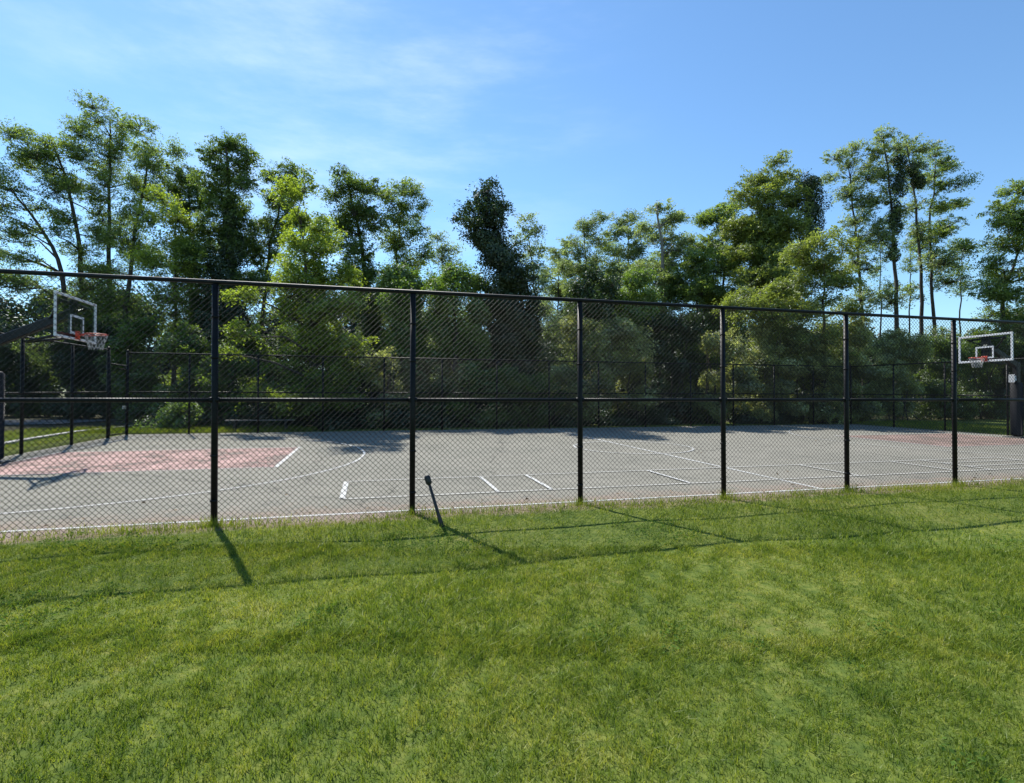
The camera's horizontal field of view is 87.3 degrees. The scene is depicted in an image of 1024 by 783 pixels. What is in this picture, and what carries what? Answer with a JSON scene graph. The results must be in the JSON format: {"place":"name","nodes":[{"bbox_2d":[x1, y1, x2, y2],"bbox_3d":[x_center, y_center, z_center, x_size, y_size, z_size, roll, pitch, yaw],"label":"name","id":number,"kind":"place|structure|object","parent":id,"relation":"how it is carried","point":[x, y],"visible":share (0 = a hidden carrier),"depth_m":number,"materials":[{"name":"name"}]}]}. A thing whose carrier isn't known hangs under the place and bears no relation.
{"place":"outdoors","nodes":[
{"label":"outdoors","id":0,"kind":"place"},
{"bbox_2d":[5,420,105,424],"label":"asphalt road","id":1,"kind":"structure","parent":0,"point":[28,421],"depth_m":29.82,"materials":[{"name":"grey asphalt"}]},
{"bbox_2d":[0,406,1023,782],"bbox_3d":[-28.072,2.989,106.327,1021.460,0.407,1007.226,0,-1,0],"label":"ground","id":2,"kind":"structure","parent":0,"point":[594,530],"depth_m":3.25,"materials":[{"name":"green plant"}]},
{"bbox_2d":[0,342,65,416],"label":"shrub","id":3,"kind":"object","parent":2,"relation":"on","point":[14,385],"visible":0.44,"depth_m":38.19,"materials":[{"name":"green plant"}]},
{"bbox_2d":[13,351,61,416],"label":"shrub","id":4,"kind":"object","parent":2,"relation":"on","point":[42,390],"visible":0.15,"depth_m":38.98,"materials":[{"name":"green plant"}]},
{"bbox_2d":[0,162,116,417],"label":"locust tree","id":5,"kind":"object","parent":2,"relation":"on","point":[13,234],"visible":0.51,"depth_m":36.76,"materials":[{"name":"green plant"}]},
{"bbox_2d":[0,115,131,416],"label":"locust tree","id":6,"kind":"object","parent":2,"relation":"on","point":[69,184],"visible":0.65,"depth_m":38.75,"materials":[{"name":"green plant"}]},
{"bbox_2d":[4,425,133,443],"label":"concrete kerb","id":7,"kind":"structure","parent":2,"relation":"on","point":[47,436],"depth_m":17.73,"materials":[{"name":"grey concrete"}]},
{"bbox_2d":[40,318,134,418],"bbox_3d":[-28.354,-1.530,35.820,5.831,7.029,4.352,0,-1,0],"label":"shrub","id":8,"kind":"object","parent":2,"relation":"on","point":[87,327],"visible":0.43,"depth_m":35.44,"materials":[{"name":"green plant"}]},
{"bbox_2d":[53,88,165,415],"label":"locust tree","id":9,"kind":"object","parent":2,"relation":"on","point":[111,150],"visible":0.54,"depth_m":40.92,"materials":[{"name":"green plant"}]},
{"bbox_2d":[67,113,193,403],"bbox_3d":[-26.968,-8.469,38.512,7.360,20.888,5.682,0,-1,17],"label":"locust tree","id":10,"kind":"object","parent":2,"relation":"on","point":[146,162],"visible":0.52,"depth_m":37.57,"materials":[{"name":"green plant"}]},
{"bbox_2d":[93,317,167,421],"bbox_3d":[-21.775,-1.234,30.953,4.182,6.165,3.472,0,-1,0],"label":"shrub","id":11,"kind":"object","parent":2,"relation":"on","point":[133,345],"visible":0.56,"depth_m":30.39,"materials":[{"name":"green plant"}]},
{"bbox_2d":[120,183,211,395],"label":"young tree","id":12,"kind":"object","parent":2,"relation":"on","point":[151,261],"visible":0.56,"depth_m":32.41,"materials":[{"name":"green plant"}]},
{"bbox_2d":[130,397,204,430],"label":"shrub","id":13,"kind":"object","parent":2,"relation":"on","point":[167,416],"visible":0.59,"depth_m":21.65,"materials":[{"name":"green plant"}]},
{"bbox_2d":[144,320,230,423],"bbox_3d":[-15.687,-0.864,26.436,3.920,5.518,3.094,0,-1,0],"label":"shrub","id":14,"kind":"object","parent":2,"relation":"on","point":[184,342],"visible":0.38,"depth_m":25.99,"materials":[{"name":"green plant"}]},
{"bbox_2d":[157,163,222,397],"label":"locust tree","id":15,"kind":"object","parent":2,"relation":"on","point":[178,174],"visible":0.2,"depth_m":37.72,"materials":[{"name":"green plant"}]},
{"bbox_2d":[165,126,275,391],"bbox_3d":[-18.113,-7.319,34.235,6.320,18.439,5.184,0,-1,-18],"label":"ivy clad tree","id":16,"kind":"object","parent":2,"relation":"on","point":[225,263],"visible":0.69,"depth_m":33.71,"materials":[{"name":"green plant"}]},
{"bbox_2d":[193,347,265,426],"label":"shrub","id":17,"kind":"object","parent":2,"relation":"on","point":[227,373],"visible":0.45,"depth_m":24.80,"materials":[{"name":"green plant"}]},
{"bbox_2d":[201,156,306,410],"bbox_3d":[-17.366,-6.885,36.435,7.821,17.662,4.646,0,-1,29],"label":"locust tree","id":18,"kind":"object","parent":2,"relation":"on","point":[265,223],"visible":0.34,"depth_m":35.81,"materials":[{"name":"green plant"}]},
{"bbox_2d":[225,419,294,431],"bbox_3d":[-10.206,1.397,21.800,2.600,0.502,0.340,0,-1,-15],"label":"bench","id":19,"kind":"object","parent":2,"relation":"on","point":[286,422],"visible":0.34,"depth_m":21.84,"materials":[{"name":"grey wood"}]},
{"bbox_2d":[251,362,321,425],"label":"shrub","id":20,"kind":"object","parent":2,"relation":"on","point":[268,375],"visible":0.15,"depth_m":24.31,"materials":[{"name":"green plant"}]},
{"bbox_2d":[210,164,381,427],"bbox_3d":[-9.378,-3.785,23.857,7.039,11.717,5.482,0,-1,-26],"label":"young tree","id":21,"kind":"object","parent":2,"relation":"on","point":[315,242],"visible":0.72,"depth_m":23.39,"materials":[{"name":"green plant"}]},
{"bbox_2d":[319,162,395,388],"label":"locust tree","id":22,"kind":"object","parent":2,"relation":"on","point":[358,212],"visible":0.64,"depth_m":33.54,"materials":[{"name":"green plant"}]},
{"bbox_2d":[332,358,389,413],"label":"shrub","id":23,"kind":"object","parent":2,"relation":"on","point":[369,396],"visible":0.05,"depth_m":25.32,"materials":[{"name":"green plant"}]},
{"bbox_2d":[357,346,416,427],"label":"shrub","id":24,"kind":"object","parent":2,"relation":"on","point":[374,365],"visible":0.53,"depth_m":24.07,"materials":[{"name":"green plant"}]},
{"bbox_2d":[366,261,435,406],"bbox_3d":[-5.847,-2.359,27.765,4.309,9.088,4.398,0,-1,0],"label":"vine draped trunk","id":25,"kind":"object","parent":2,"relation":"on","point":[397,277],"visible":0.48,"depth_m":27.48,"materials":[{"name":"green plant"}]},
{"bbox_2d":[367,176,438,390],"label":"locust tree","id":26,"kind":"object","parent":2,"relation":"on","point":[396,243],"visible":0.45,"depth_m":35.58,"materials":[{"name":"green plant"}]},
{"bbox_2d":[391,374,458,417],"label":"shrub","id":27,"kind":"object","parent":2,"relation":"on","point":[430,386],"visible":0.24,"depth_m":25.36,"materials":[{"name":"green plant"}]},
{"bbox_2d":[424,475,443,526],"bbox_3d":[-0.924,1.356,6.458,0.280,0.694,0.075,0,-1,14],"label":"leaning stake","id":28,"kind":"object","parent":2,"relation":"on","point":[427,478],"visible":0.87,"depth_m":6.45,"materials":[{"name":"metal"}]},
{"bbox_2d":[419,229,469,378],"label":"locust tree","id":29,"kind":"object","parent":2,"relation":"on","point":[443,249],"visible":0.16,"depth_m":38.21,"materials":[{"name":"green plant"}]},
{"bbox_2d":[418,258,494,395],"bbox_3d":[-2.873,-2.451,27.559,4.560,8.636,4.856,0,-1,0],"label":"vine draped trunk","id":30,"kind":"object","parent":2,"relation":"on","point":[473,345],"visible":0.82,"depth_m":27.02,"materials":[{"name":"green plant"}]},
{"bbox_2d":[434,361,512,427],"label":"shrub","id":31,"kind":"object","parent":2,"relation":"on","point":[463,377],"visible":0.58,"depth_m":24.20,"materials":[{"name":"green plant"}]},
{"bbox_2d":[145,403,835,429],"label":"undergrowth","id":32,"kind":"object","parent":2,"relation":"on","point":[395,421],"visible":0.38,"depth_m":24.29,"materials":[{"name":"green plant"}]},
{"bbox_2d":[447,175,557,407],"bbox_3d":[-0.500,-4.681,28.038,5.892,13.085,4.055,0,-1,0],"label":"ivy clad tree","id":33,"kind":"object","parent":2,"relation":"on","point":[502,258],"visible":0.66,"depth_m":27.52,"materials":[{"name":"green plant"}]},
{"bbox_2d":[4,419,1009,450],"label":"rough grass","id":34,"kind":"structure","parent":2,"relation":"on","point":[303,429],"depth_m":21.72,"materials":[{"name":"green plant"}]},
{"bbox_2d":[0,513,1022,782],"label":"lawn clover","id":35,"kind":"object","parent":2,"relation":"on","point":[440,531],"visible":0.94,"depth_m":5.23,"materials":[{"name":"green plant"}]},
{"bbox_2d":[0,276,1023,411],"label":"distant woodland","id":36,"kind":"object","parent":2,"relation":"on","point":[44,306],"visible":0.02,"depth_m":54.88,"materials":[{"name":"green plant"}]},
{"bbox_2d":[486,212,608,392],"bbox_3d":[1.982,-4.937,35.018,9.374,13.739,6.283,0,-1,0],"label":"locust tree","id":37,"kind":"object","parent":2,"relation":"on","point":[543,281],"visible":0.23,"depth_m":34.72,"materials":[{"name":"green plant"}]},
{"bbox_2d":[539,244,586,368],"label":"locust tree","id":38,"kind":"object","parent":2,"relation":"on","point":[557,284],"visible":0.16,"depth_m":51.13,"materials":[{"name":"green plant"}]},
{"bbox_2d":[546,312,621,425],"bbox_3d":[3.439,-1.046,26.359,3.687,5.951,3.101,0,-1,0],"label":"shrub","id":39,"kind":"object","parent":2,"relation":"on","point":[590,342],"visible":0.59,"depth_m":25.74,"materials":[{"name":"green plant"}]},
{"bbox_2d":[543,209,628,376],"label":"locust tree","id":40,"kind":"object","parent":2,"relation":"on","point":[586,226],"visible":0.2,"depth_m":46.51,"materials":[{"name":"green plant"}]},
{"bbox_2d":[559,266,627,418],"bbox_3d":[4.325,-2.378,27.617,3.575,8.422,2.950,0,-1,-22],"label":"vine draped trunk","id":41,"kind":"object","parent":2,"relation":"on","point":[583,289],"visible":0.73,"depth_m":27.54,"materials":[{"name":"plant"}]},
{"bbox_2d":[559,240,682,410],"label":"locust tree","id":42,"kind":"object","parent":2,"relation":"on","point":[611,263],"visible":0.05,"depth_m":50.05,"materials":[{"name":"green plant"}]},
{"bbox_2d":[568,208,677,412],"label":"locust tree","id":43,"kind":"object","parent":2,"relation":"on","point":[620,227],"visible":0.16,"depth_m":44.91,"materials":[{"name":"green plant"}]},
{"bbox_2d":[591,315,660,422],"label":"shrub","id":44,"kind":"object","parent":2,"relation":"on","point":[627,337],"visible":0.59,"depth_m":25.93,"materials":[{"name":"green plant"}]},
{"bbox_2d":[610,266,663,411],"bbox_3d":[6.545,-2.402,28.710,3.118,8.502,3.266,0,-1,17],"label":"vine draped trunk","id":45,"kind":"object","parent":2,"relation":"on","point":[640,279],"visible":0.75,"depth_m":28.15,"materials":[{"name":"plant"}]},
{"bbox_2d":[634,311,707,422],"bbox_3d":[8.473,-1.022,28.311,4.344,6.513,3.383,0,-1,0],"label":"shrub","id":46,"kind":"object","parent":2,"relation":"on","point":[694,328],"visible":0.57,"depth_m":27.67,"materials":[{"name":"green plant"}]},
{"bbox_2d":[615,197,734,397],"bbox_3d":[11.010,-6.038,39.945,10.278,16.121,6.579,0,-1,0],"label":"locust tree","id":47,"kind":"object","parent":2,"relation":"on","point":[673,218],"visible":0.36,"depth_m":39.58,"materials":[{"name":"green plant"}]},
{"bbox_2d":[657,240,747,389],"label":"leafy tree","id":48,"kind":"object","parent":2,"relation":"on","point":[706,268],"visible":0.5,"depth_m":37.78,"materials":[{"name":"green plant"}]},
{"bbox_2d":[678,199,754,392],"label":"leafy tree","id":49,"kind":"object","parent":2,"relation":"on","point":[704,219],"visible":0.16,"depth_m":42.83,"materials":[{"name":"green plant"}]},
{"bbox_2d":[675,328,764,423],"bbox_3d":[10.672,-0.699,27.677,4.398,5.251,3.087,0,-1,16],"label":"shrub","id":50,"kind":"object","parent":2,"relation":"on","point":[716,352],"visible":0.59,"depth_m":27.34,"materials":[{"name":"green plant"}]},
{"bbox_2d":[709,275,816,395],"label":"leafy tree","id":51,"kind":"object","parent":2,"relation":"on","point":[768,299],"visible":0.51,"depth_m":28.45,"materials":[{"name":"green plant"}]},
{"bbox_2d":[700,149,833,362],"bbox_3d":[17.685,-7.138,37.526,8.545,18.271,7.067,0,-1,-27],"label":"leafy tree","id":52,"kind":"object","parent":2,"relation":"on","point":[753,234],"visible":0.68,"depth_m":36.58,"materials":[{"name":"green plant"}]},
{"bbox_2d":[726,318,808,423],"bbox_3d":[13.474,-1.107,28.781,3.953,5.886,3.472,0,-1,0],"label":"shrub","id":53,"kind":"object","parent":2,"relation":"on","point":[764,350],"visible":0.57,"depth_m":27.97,"materials":[{"name":"green plant"}]},
{"bbox_2d":[777,321,851,424],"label":"shrub","id":54,"kind":"object","parent":2,"relation":"on","point":[813,360],"visible":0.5,"depth_m":28.25,"materials":[{"name":"green plant"}]},
{"bbox_2d":[775,225,882,422],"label":"leafy tree","id":55,"kind":"object","parent":2,"relation":"on","point":[816,267],"visible":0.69,"depth_m":28.74,"materials":[{"name":"green plant"}]},
{"bbox_2d":[814,316,898,421],"bbox_3d":[18.716,-1.129,30.142,4.468,6.290,3.525,0,-1,0],"label":"shrub","id":56,"kind":"object","parent":2,"relation":"on","point":[864,340],"visible":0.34,"depth_m":29.29,"materials":[{"name":"green plant"}]},
{"bbox_2d":[819,138,895,397],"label":"locust tree","id":57,"kind":"object","parent":2,"relation":"on","point":[855,221],"visible":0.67,"depth_m":43.92,"materials":[{"name":"green plant"}]},
{"bbox_2d":[850,123,916,382],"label":"locust tree","id":58,"kind":"object","parent":2,"relation":"on","point":[895,213],"visible":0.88,"depth_m":43.17,"materials":[{"name":"green plant"}]},
{"bbox_2d":[862,242,913,381],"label":"sapling","id":59,"kind":"object","parent":2,"relation":"on","point":[890,284],"visible":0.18,"depth_m":48.97,"materials":[{"name":"green plant"}]},
{"bbox_2d":[862,324,935,420],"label":"shrub","id":60,"kind":"object","parent":2,"relation":"on","point":[893,359],"visible":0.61,"depth_m":31.89,"materials":[{"name":"green plant"}]},
{"bbox_2d":[889,133,969,405],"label":"locust tree","id":61,"kind":"object","parent":2,"relation":"on","point":[917,180],"visible":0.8,"depth_m":44.23,"materials":[{"name":"green plant"}]},
{"bbox_2d":[896,239,964,401],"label":"sapling","id":62,"kind":"object","parent":2,"relation":"on","point":[909,269],"visible":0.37,"depth_m":49.25,"materials":[{"name":"green plant"}]},
{"bbox_2d":[905,143,984,375],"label":"locust tree","id":63,"kind":"object","parent":2,"relation":"on","point":[943,164],"visible":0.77,"depth_m":45.52,"materials":[{"name":"green plant"}]},
{"bbox_2d":[910,334,986,419],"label":"shrub","id":64,"kind":"object","parent":2,"relation":"on","point":[948,375],"visible":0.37,"depth_m":33.22,"materials":[{"name":"green plant"}]},
{"bbox_2d":[944,236,978,382],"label":"sapling","id":65,"kind":"object","parent":2,"relation":"on","point":[957,293],"visible":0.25,"depth_m":49.09,"materials":[{"name":"green plant"}]},
{"bbox_2d":[946,327,1023,419],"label":"shrub","id":66,"kind":"object","parent":2,"relation":"on","point":[970,383],"visible":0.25,"depth_m":34.55,"materials":[{"name":"green plant"}]},
{"bbox_2d":[961,177,1023,391],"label":"leafy tree","id":67,"kind":"object","parent":2,"relation":"on","point":[997,290],"visible":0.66,"depth_m":38.20,"materials":[{"name":"green plant"}]},
{"bbox_2d":[973,318,1023,418],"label":"shrub","id":68,"kind":"object","parent":2,"relation":"on","point":[1019,356],"visible":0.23,"depth_m":34.68,"materials":[{"name":"green plant"}]},
{"bbox_2d":[0,424,1023,538],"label":"court floor","id":69,"kind":"structure","parent":0,"point":[486,443],"depth_m":11.30,"materials":[{"name":"grey asphalt"}]},
{"bbox_2d":[0,290,107,463],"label":"basketball hoop","id":70,"kind":"object","parent":69,"relation":"on","point":[40,327],"visible":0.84,"depth_m":12.37,"materials":[{"name":"black paint"}]},
{"bbox_2d":[0,333,110,455],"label":"chain link fence","id":71,"kind":"object","parent":69,"relation":"on","point":[21,408],"visible":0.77,"depth_m":15.35,"materials":[{"name":"black metal"}]},
{"bbox_2d":[110,363,126,435],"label":"chain link gate","id":72,"kind":"structure","parent":71,"relation":"attached to","point":[125,393],"depth_m":19.16,"materials":[{"name":"black metal"}]},
{"bbox_2d":[0,447,296,474],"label":"court key paint","id":73,"kind":"object","parent":69,"relation":"on","point":[142,464],"visible":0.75,"depth_m":12.65,"materials":[{"name":"red paint"}]},
{"bbox_2d":[125,350,851,434],"bbox_3d":[1.823,0.162,24.064,33.274,3.290,0.107,0,-1,-15],"label":"chain link fence","id":74,"kind":"object","parent":69,"relation":"on","point":[323,389],"visible":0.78,"depth_m":22.91,"materials":[{"name":"black metal"}]},
{"bbox_2d":[0,429,1022,531],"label":"court line paint","id":75,"kind":"object","parent":69,"relation":"on","point":[362,456],"visible":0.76,"depth_m":9.25,"materials":[{"name":"white paint"}]},
{"bbox_2d":[0,269,1023,537],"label":"chain link fence","id":76,"kind":"object","parent":69,"relation":"on","point":[412,399],"visible":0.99,"depth_m":7.38,"materials":[{"name":"black metal"}]},
{"bbox_2d":[0,425,1023,498],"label":"court faded line paint","id":77,"kind":"object","parent":69,"relation":"on","point":[611,471],"visible":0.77,"depth_m":11.64,"materials":[{"name":"white paint"}]},
{"bbox_2d":[849,358,1023,435],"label":"chain link fence","id":78,"kind":"object","parent":69,"relation":"on","point":[1006,408],"visible":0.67,"depth_m":24.15,"materials":[{"name":"black metal"}]},
{"bbox_2d":[849,433,1023,446],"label":"court key paint","id":79,"kind":"object","parent":69,"relation":"on","point":[902,437],"visible":0.5,"depth_m":19.38,"materials":[{"name":"paint"}]},
{"bbox_2d":[958,332,1023,437],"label":"basketball hoop","id":80,"kind":"object","parent":69,"relation":"on","point":[1011,379],"visible":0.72,"depth_m":20.20,"materials":[{"name":"black paint"}]},
{"bbox_2d":[0,0,1023,395],"label":"sky","id":81,"kind":"structure","parent":0,"point":[576,108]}
]}

